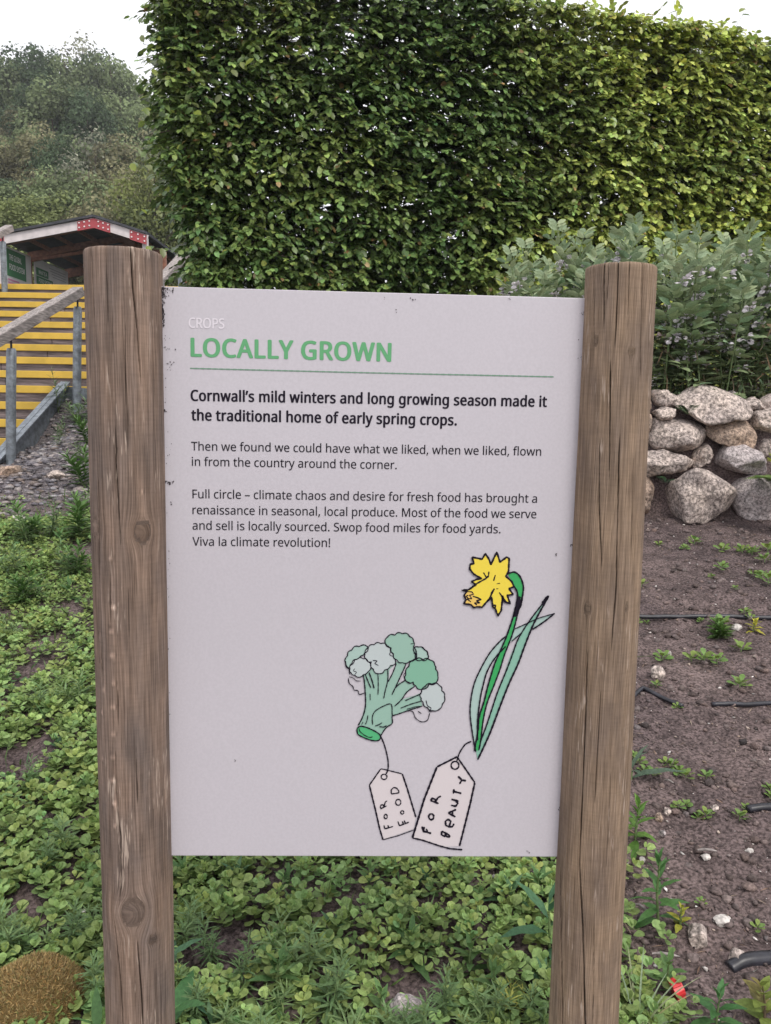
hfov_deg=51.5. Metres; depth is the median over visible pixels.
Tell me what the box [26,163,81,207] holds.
hill tree
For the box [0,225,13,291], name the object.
handrail
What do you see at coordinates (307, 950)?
narrow leaved weed
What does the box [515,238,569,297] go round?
bean plant
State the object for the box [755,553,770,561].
seedling
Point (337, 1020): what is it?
narrow leaved weed
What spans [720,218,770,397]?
bean plant
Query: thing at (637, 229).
bean plant
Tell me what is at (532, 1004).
narrow leaved weed
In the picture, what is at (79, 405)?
narrow leaved weed
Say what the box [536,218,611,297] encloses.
bean plant
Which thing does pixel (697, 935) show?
loose stone
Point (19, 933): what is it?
narrow leaved weed
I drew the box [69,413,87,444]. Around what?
narrow leaved weed
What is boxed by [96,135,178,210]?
hill tree
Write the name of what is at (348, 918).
grass
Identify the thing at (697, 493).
dry stone wall
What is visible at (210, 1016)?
broad leaved weed
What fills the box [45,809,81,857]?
narrow leaved weed
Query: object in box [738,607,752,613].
seedling
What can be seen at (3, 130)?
hill tree
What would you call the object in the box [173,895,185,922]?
narrow leaved weed
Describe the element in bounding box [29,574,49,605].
broad leaved weed
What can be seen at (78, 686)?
narrow leaved weed
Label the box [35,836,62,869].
narrow leaved weed
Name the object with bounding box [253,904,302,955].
narrow leaved weed
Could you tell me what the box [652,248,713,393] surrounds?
bean plant
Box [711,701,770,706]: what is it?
drip pipe
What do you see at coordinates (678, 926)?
broad leaved weed
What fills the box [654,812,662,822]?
loose stone
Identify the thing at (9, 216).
hill tree
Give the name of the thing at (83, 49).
hill tree
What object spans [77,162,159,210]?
hill tree
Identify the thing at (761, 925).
seedling
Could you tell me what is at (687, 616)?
drip pipe
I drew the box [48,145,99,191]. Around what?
hill tree
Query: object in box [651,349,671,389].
bean plant
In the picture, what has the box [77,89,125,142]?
hill tree
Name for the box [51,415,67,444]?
narrow leaved weed
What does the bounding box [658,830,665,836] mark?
loose stone
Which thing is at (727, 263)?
bean plant
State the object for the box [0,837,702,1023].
ground cover
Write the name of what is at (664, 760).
seedling
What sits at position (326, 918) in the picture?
broad leaved weed
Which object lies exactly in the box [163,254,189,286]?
handrail
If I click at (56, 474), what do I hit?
loose stone
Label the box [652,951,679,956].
twig
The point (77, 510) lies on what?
narrow leaved weed
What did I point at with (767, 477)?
fern
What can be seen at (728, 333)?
bean plant
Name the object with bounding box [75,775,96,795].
broad leaved weed
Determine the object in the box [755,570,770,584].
seedling
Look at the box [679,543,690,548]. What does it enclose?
seedling
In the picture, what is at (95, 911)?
narrow leaved weed
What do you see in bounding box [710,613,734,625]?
seedling
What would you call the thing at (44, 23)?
sky
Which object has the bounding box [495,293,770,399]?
withered leaves
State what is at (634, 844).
broad leaved weed
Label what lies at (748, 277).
bean plant
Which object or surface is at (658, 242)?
bean plant
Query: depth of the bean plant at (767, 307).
5.60 m
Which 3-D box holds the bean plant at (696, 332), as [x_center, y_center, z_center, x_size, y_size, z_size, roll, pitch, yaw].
[1.807,-0.957,4.723,0.351,0.650,0.299,6,9,37]
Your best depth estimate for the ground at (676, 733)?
2.24 m
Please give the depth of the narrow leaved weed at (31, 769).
2.10 m
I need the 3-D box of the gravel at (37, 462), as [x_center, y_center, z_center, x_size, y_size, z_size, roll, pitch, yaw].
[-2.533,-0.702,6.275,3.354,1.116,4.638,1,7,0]
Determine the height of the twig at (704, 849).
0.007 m
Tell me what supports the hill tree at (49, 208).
on the ground at (676, 733)
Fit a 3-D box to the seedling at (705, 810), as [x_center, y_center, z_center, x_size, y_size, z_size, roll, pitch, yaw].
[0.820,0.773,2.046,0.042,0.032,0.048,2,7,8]
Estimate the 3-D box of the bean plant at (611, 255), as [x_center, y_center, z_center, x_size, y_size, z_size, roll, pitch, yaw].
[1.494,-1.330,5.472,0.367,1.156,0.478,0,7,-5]
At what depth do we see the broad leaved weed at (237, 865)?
1.80 m
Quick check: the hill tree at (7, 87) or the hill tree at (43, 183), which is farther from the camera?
the hill tree at (7, 87)
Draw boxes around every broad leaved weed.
[1,813,21,835]
[27,848,62,879]
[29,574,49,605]
[49,527,78,547]
[49,734,61,758]
[57,575,79,600]
[71,986,101,1023]
[72,675,91,699]
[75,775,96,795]
[104,969,204,1020]
[173,856,216,886]
[174,938,206,1013]
[188,999,229,1023]
[220,856,256,888]
[247,942,300,1019]
[274,862,302,890]
[318,909,350,943]
[352,858,383,884]
[366,977,390,1023]
[388,913,436,983]
[417,867,438,896]
[450,928,487,980]
[474,956,505,998]
[483,873,529,906]
[500,880,554,958]
[518,956,550,996]
[522,863,554,901]
[628,793,657,859]
[629,847,689,928]
[631,745,681,779]
[653,947,687,1002]
[667,902,690,932]
[689,978,746,1023]
[733,975,770,1023]
[745,617,764,634]
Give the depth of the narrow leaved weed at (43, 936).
1.62 m
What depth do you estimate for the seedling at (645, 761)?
2.23 m
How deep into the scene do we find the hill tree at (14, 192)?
37.51 m
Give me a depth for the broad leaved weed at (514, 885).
1.72 m
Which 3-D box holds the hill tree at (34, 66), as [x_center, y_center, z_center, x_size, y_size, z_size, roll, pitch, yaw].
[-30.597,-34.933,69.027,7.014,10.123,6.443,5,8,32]
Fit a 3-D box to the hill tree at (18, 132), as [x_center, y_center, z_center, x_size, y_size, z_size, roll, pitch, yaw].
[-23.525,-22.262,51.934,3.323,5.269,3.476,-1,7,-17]
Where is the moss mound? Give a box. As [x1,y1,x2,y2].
[0,950,90,1023]
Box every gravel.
[0,397,89,516]
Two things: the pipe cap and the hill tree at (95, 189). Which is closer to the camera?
the pipe cap
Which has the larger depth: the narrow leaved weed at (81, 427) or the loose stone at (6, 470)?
the narrow leaved weed at (81, 427)
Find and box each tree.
[0,41,62,113]
[0,55,51,122]
[0,83,48,142]
[0,105,24,144]
[0,125,45,171]
[0,135,27,195]
[0,178,24,201]
[0,179,30,209]
[0,192,65,274]
[0,196,49,282]
[8,120,59,181]
[12,72,89,141]
[18,168,57,199]
[20,188,89,284]
[21,47,69,76]
[21,133,88,189]
[25,187,80,267]
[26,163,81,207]
[27,78,96,143]
[41,168,125,282]
[42,133,102,174]
[43,55,90,95]
[44,29,114,72]
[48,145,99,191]
[52,85,130,171]
[55,189,129,284]
[58,188,111,284]
[61,158,139,203]
[67,122,135,178]
[70,48,126,88]
[71,52,148,112]
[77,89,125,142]
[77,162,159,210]
[88,131,148,178]
[89,93,149,155]
[90,187,132,211]
[96,67,153,107]
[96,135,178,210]
[100,198,175,248]
[104,149,184,285]
[109,111,159,158]
[111,90,150,115]
[113,193,185,285]
[121,113,159,156]
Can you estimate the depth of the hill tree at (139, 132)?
58.27 m
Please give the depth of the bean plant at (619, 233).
5.13 m
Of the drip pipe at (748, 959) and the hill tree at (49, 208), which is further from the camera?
the hill tree at (49, 208)
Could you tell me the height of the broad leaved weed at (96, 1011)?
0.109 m
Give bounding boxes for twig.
[635,903,646,910]
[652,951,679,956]
[697,848,716,851]
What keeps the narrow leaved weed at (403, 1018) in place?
on the ground at (676, 733)
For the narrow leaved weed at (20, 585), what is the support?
on the ground at (676, 733)
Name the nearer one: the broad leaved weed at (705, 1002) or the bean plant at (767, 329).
the broad leaved weed at (705, 1002)
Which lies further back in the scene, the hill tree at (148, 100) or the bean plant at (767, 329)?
the hill tree at (148, 100)
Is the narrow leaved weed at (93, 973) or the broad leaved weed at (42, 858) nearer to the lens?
the narrow leaved weed at (93, 973)
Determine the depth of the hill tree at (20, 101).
58.05 m
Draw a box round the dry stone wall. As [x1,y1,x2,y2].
[645,384,770,523]
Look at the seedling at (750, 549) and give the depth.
4.00 m
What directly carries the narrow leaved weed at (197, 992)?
on the ground at (676, 733)
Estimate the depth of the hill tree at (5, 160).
47.27 m
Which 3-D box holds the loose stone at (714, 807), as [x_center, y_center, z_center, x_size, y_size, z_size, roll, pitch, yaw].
[0.851,0.767,2.070,0.021,0.021,0.019,1,7,0]
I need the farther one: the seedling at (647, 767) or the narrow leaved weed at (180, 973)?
the seedling at (647, 767)
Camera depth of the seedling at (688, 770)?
2.21 m
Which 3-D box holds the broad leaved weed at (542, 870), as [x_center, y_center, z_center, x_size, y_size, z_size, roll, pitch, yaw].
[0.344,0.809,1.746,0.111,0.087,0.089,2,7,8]
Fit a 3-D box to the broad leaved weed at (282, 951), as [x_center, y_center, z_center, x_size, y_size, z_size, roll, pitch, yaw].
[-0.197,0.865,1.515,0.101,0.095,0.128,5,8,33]
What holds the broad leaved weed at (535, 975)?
on the ground at (676, 733)
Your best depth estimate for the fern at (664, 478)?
4.45 m
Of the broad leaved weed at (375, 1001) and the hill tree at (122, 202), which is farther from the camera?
the hill tree at (122, 202)
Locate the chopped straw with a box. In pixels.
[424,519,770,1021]
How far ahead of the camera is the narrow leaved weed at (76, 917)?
1.62 m
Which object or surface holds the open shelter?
on the ground at (676, 733)
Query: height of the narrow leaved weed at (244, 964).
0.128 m
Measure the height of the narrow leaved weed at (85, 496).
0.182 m
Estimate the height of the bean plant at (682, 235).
1.195 m
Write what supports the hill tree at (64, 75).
on the ground at (676, 733)
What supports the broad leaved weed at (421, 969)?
on the ground at (676, 733)
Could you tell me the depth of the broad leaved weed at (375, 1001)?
1.47 m
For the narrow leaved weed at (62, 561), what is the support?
on the ground at (676, 733)
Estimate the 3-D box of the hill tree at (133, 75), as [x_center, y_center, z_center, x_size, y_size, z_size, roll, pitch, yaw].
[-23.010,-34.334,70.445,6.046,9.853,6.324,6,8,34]
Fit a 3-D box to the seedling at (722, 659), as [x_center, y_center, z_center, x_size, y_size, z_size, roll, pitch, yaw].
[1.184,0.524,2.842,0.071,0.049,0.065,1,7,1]
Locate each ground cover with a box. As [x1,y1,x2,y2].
[0,495,95,724]
[0,704,655,863]
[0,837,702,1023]
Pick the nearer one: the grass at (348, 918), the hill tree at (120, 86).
the grass at (348, 918)
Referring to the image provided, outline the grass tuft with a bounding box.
[619,944,709,1023]
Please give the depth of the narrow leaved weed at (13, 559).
3.53 m
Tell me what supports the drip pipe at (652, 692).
on the ground at (676, 733)
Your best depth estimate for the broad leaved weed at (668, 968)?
1.54 m
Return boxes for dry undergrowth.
[651,314,770,398]
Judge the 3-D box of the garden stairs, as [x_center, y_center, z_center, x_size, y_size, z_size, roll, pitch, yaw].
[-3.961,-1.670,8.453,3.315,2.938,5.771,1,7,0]
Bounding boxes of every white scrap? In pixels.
[701,853,710,860]
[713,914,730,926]
[731,624,741,630]
[745,848,753,852]
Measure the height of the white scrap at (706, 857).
0.015 m
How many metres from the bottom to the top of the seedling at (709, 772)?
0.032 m
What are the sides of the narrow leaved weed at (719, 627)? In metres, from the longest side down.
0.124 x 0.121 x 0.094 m
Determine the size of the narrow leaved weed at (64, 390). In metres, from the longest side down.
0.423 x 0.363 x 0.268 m
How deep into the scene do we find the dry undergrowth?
4.77 m
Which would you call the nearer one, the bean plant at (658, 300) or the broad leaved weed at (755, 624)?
the broad leaved weed at (755, 624)
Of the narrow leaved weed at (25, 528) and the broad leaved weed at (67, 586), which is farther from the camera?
the narrow leaved weed at (25, 528)
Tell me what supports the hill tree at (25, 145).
on the ground at (676, 733)
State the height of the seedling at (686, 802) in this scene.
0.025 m
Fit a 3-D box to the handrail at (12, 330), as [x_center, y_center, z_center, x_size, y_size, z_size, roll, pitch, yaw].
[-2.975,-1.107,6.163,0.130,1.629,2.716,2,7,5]
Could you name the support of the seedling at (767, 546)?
on the ground at (676, 733)
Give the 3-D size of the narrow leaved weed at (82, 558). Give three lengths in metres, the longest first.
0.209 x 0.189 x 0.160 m
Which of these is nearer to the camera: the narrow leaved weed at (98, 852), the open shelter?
the narrow leaved weed at (98, 852)
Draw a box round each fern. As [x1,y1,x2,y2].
[657,476,674,482]
[676,405,698,413]
[744,474,770,479]
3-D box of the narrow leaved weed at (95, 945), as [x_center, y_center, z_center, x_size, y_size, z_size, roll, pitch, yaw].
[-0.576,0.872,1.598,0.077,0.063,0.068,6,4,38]
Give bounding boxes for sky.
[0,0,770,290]
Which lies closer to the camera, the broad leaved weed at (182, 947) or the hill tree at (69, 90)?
the broad leaved weed at (182, 947)
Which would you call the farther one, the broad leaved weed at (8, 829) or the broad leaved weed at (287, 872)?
the broad leaved weed at (8, 829)
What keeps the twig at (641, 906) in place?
on the ground at (676, 733)
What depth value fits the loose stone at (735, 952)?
1.60 m
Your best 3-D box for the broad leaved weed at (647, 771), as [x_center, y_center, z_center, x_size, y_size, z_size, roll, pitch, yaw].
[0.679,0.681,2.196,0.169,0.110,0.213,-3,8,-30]
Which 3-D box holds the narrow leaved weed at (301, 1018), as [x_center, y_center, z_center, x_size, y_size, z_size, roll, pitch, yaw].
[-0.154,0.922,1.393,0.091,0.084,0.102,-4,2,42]
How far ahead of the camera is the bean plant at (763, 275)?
4.81 m
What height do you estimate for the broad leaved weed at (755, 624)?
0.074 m
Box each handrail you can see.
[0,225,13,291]
[0,287,83,464]
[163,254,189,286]
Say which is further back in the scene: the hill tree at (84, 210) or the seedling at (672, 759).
the hill tree at (84, 210)
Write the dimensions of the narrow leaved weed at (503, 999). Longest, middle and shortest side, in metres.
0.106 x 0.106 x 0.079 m
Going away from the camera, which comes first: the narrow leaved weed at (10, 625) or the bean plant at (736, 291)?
the narrow leaved weed at (10, 625)
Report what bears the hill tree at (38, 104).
on the ground at (676, 733)
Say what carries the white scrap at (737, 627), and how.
on the ground at (676, 733)
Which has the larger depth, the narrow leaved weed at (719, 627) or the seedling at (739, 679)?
the narrow leaved weed at (719, 627)
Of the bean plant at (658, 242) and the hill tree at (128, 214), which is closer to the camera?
the bean plant at (658, 242)
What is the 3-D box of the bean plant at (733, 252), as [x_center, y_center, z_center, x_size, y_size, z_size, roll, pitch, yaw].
[2.295,-1.329,5.550,0.440,1.161,0.375,4,8,21]
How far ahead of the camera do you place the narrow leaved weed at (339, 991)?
1.47 m
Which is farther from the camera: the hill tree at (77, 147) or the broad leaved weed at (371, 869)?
the hill tree at (77, 147)
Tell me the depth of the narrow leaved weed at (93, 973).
1.50 m
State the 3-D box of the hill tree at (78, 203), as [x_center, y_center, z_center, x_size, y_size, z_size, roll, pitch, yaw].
[-12.954,-11.265,34.901,3.532,5.241,3.376,1,7,-1]
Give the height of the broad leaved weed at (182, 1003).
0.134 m
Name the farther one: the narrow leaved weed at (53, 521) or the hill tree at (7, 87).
the hill tree at (7, 87)
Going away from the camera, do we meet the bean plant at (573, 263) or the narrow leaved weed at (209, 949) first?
the narrow leaved weed at (209, 949)
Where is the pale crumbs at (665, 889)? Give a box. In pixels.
[488,523,770,1020]
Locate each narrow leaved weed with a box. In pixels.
[0,539,27,579]
[0,612,23,641]
[0,898,24,954]
[2,560,45,607]
[2,911,36,957]
[6,499,50,540]
[8,507,41,547]
[19,752,40,791]
[24,680,61,713]
[27,921,63,949]
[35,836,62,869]
[42,498,64,539]
[44,367,71,411]
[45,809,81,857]
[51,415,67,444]
[51,535,77,579]
[55,665,94,708]
[56,896,90,941]
[57,391,87,421]
[57,538,91,574]
[58,490,90,542]
[59,443,88,487]
[66,484,89,510]
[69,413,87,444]
[70,440,88,457]
[76,950,103,1001]
[78,891,102,923]
[83,935,102,968]
[86,845,100,864]
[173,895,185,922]
[174,894,206,948]
[174,959,190,984]
[181,974,212,1023]
[189,908,226,966]
[206,994,247,1023]
[225,928,261,998]
[229,1002,281,1023]
[252,976,299,1023]
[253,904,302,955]
[272,918,335,978]
[281,1007,313,1023]
[308,944,355,1023]
[323,1000,364,1023]
[367,998,405,1023]
[387,998,419,1023]
[401,987,442,1023]
[426,963,465,1023]
[451,993,491,1023]
[465,978,517,1023]
[494,977,530,1017]
[517,980,548,1023]
[706,614,733,638]
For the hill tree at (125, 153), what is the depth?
45.59 m
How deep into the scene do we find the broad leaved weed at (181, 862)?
1.77 m
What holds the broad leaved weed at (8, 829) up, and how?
on the ground at (676, 733)
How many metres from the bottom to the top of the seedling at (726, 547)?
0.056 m
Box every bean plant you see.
[496,245,556,296]
[497,275,521,294]
[500,260,550,296]
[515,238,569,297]
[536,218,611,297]
[559,227,596,297]
[564,255,603,297]
[566,253,606,297]
[603,226,626,262]
[610,227,647,262]
[614,211,649,262]
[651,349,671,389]
[652,220,724,389]
[652,237,716,392]
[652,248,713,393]
[652,258,670,382]
[653,219,710,389]
[658,292,721,394]
[662,285,722,392]
[680,242,746,385]
[682,238,739,380]
[699,256,766,397]
[706,237,770,396]
[707,230,770,396]
[712,310,764,398]
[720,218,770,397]
[723,249,770,396]
[729,242,770,389]
[752,255,770,393]
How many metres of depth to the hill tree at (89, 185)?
35.12 m
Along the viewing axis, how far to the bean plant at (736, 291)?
4.66 m
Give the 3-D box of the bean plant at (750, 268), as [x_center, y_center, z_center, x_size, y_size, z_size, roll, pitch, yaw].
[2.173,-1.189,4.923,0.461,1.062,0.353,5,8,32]
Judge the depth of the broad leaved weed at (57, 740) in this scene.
2.26 m
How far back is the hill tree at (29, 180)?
39.09 m
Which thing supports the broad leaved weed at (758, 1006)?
on the ground at (676, 733)
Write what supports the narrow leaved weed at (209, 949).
on the ground at (676, 733)
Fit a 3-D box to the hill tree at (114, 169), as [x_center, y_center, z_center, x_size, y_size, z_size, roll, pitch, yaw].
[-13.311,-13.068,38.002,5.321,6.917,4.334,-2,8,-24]
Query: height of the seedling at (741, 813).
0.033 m
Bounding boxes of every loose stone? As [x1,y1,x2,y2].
[0,465,22,476]
[47,470,66,478]
[388,993,421,1018]
[651,665,665,679]
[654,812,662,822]
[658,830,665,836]
[664,807,670,815]
[688,923,707,948]
[710,804,718,810]
[728,947,743,958]
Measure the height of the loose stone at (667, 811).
0.022 m
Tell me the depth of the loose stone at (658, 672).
2.74 m
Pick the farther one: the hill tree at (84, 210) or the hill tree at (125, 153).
the hill tree at (125, 153)
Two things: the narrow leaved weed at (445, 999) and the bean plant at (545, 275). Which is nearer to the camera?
the narrow leaved weed at (445, 999)
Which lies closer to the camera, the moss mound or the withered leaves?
the moss mound
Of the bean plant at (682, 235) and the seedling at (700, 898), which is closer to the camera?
the seedling at (700, 898)
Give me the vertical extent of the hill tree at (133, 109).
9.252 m
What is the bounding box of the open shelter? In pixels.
[0,214,186,285]
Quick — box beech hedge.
[123,0,770,397]
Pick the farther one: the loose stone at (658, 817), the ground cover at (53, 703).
the ground cover at (53, 703)
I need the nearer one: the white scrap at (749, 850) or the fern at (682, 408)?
the white scrap at (749, 850)
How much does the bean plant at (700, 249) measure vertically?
1.035 m
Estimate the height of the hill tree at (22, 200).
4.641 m
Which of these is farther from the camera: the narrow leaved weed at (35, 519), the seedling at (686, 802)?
the narrow leaved weed at (35, 519)
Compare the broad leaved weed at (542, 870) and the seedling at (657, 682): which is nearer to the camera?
the broad leaved weed at (542, 870)
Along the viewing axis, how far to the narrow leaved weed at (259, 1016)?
1.40 m
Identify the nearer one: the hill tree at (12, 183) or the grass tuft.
the grass tuft
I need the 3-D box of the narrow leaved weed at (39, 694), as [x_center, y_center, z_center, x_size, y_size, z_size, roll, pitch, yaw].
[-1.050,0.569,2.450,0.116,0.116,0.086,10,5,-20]
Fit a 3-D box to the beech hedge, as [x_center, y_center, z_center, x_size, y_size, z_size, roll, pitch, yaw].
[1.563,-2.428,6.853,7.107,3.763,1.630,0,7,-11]
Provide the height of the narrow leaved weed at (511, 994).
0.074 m
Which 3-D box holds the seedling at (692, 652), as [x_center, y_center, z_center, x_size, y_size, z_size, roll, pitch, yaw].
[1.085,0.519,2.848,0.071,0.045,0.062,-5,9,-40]
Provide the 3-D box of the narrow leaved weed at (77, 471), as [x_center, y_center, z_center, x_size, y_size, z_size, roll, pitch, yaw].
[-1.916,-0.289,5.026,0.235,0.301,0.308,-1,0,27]
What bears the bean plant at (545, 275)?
on the ground at (676, 733)
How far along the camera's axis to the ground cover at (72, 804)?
2.06 m
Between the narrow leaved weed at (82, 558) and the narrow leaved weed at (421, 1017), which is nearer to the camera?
the narrow leaved weed at (421, 1017)
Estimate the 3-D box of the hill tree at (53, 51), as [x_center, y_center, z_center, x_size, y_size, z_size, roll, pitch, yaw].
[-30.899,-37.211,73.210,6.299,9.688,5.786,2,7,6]
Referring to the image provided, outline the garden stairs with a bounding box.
[0,284,177,463]
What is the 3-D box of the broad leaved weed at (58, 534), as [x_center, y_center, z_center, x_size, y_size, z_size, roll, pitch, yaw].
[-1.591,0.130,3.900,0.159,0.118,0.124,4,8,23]
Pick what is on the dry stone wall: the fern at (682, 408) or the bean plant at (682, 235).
the fern at (682, 408)
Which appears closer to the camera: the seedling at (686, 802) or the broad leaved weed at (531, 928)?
the broad leaved weed at (531, 928)
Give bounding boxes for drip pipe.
[635,686,683,707]
[639,614,770,619]
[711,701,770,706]
[724,950,770,972]
[745,802,770,813]
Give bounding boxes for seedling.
[633,755,647,763]
[636,763,650,774]
[648,680,660,685]
[653,649,673,660]
[658,756,671,764]
[665,758,678,766]
[670,764,685,775]
[670,800,684,808]
[678,768,694,778]
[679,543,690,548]
[680,799,692,808]
[682,650,700,661]
[688,535,700,543]
[691,811,705,818]
[694,648,717,659]
[694,896,707,903]
[696,806,714,817]
[697,769,714,778]
[707,652,727,663]
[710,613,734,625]
[713,542,729,551]
[713,561,728,569]
[726,674,752,687]
[728,639,751,651]
[732,808,750,820]
[734,543,748,552]
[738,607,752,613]
[747,545,760,554]
[750,919,765,932]
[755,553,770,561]
[755,570,767,576]
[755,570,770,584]
[759,542,770,551]
[761,782,770,791]
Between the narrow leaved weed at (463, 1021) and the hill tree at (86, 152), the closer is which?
the narrow leaved weed at (463, 1021)
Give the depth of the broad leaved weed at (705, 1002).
1.45 m
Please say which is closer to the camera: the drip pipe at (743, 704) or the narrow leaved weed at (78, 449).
the drip pipe at (743, 704)
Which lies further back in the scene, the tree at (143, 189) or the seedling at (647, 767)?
the tree at (143, 189)
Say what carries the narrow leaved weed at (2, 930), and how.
on the ground at (676, 733)
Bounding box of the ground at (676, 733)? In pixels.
[0,283,770,1023]
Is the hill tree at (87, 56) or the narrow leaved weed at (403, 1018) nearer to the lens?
the narrow leaved weed at (403, 1018)
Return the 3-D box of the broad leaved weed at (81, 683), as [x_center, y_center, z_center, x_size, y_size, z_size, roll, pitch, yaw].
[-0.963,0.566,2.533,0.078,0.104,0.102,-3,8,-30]
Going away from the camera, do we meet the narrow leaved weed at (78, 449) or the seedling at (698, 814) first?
the seedling at (698, 814)
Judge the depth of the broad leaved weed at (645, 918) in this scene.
1.69 m
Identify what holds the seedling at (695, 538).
on the ground at (676, 733)
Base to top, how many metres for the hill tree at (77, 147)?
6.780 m
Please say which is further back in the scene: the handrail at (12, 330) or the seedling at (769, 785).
the handrail at (12, 330)
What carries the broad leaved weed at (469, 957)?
on the ground at (676, 733)
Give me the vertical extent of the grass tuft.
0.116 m
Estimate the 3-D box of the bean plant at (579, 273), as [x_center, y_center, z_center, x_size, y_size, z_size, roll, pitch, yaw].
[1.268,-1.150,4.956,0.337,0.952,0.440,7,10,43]
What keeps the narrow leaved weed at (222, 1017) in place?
on the ground at (676, 733)
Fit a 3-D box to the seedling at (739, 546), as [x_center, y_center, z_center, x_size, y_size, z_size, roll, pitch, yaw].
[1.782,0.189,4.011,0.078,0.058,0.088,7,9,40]
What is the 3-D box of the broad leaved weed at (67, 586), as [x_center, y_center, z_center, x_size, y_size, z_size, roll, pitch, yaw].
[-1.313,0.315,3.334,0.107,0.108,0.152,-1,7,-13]
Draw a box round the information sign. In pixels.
[83,246,657,1023]
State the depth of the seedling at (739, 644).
2.96 m
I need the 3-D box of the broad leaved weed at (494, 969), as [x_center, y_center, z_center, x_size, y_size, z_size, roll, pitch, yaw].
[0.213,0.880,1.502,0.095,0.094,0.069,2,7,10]
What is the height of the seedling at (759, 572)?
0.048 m
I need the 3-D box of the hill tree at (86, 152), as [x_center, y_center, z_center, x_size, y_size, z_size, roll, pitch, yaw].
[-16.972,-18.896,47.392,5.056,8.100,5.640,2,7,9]
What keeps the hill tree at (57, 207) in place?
on the ground at (676, 733)
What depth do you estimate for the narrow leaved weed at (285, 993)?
1.47 m
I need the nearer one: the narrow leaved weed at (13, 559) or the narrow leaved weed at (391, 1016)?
the narrow leaved weed at (391, 1016)
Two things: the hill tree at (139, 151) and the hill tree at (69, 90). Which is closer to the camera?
the hill tree at (139, 151)
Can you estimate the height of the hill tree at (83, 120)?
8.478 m
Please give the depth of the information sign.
1.19 m
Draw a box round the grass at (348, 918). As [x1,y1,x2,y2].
[0,489,443,985]
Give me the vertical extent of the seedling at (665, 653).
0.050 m
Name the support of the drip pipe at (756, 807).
on the ground at (676, 733)
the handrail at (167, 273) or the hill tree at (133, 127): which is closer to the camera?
the handrail at (167, 273)
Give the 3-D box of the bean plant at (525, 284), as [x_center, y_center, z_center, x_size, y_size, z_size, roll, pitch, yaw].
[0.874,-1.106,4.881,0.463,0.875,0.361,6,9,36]
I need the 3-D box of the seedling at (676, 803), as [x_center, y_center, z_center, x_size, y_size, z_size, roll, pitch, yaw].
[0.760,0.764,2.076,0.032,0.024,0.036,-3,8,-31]
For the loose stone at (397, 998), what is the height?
0.068 m
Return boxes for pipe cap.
[667,977,687,1001]
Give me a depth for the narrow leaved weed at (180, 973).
1.50 m
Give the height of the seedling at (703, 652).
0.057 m
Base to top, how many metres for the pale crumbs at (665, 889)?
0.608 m
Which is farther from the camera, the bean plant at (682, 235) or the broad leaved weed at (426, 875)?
the bean plant at (682, 235)
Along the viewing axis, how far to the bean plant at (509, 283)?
5.05 m
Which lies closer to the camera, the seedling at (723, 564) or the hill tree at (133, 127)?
the seedling at (723, 564)
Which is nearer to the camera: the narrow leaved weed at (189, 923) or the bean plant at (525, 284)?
the narrow leaved weed at (189, 923)
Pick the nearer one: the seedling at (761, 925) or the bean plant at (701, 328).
the seedling at (761, 925)
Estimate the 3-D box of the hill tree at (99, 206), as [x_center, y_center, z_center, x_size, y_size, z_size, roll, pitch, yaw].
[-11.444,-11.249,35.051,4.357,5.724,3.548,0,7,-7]
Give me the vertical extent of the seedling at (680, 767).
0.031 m
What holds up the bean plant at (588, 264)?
on the ground at (676, 733)
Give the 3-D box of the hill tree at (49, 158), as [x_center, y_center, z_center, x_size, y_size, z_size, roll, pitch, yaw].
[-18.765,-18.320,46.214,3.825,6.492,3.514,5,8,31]

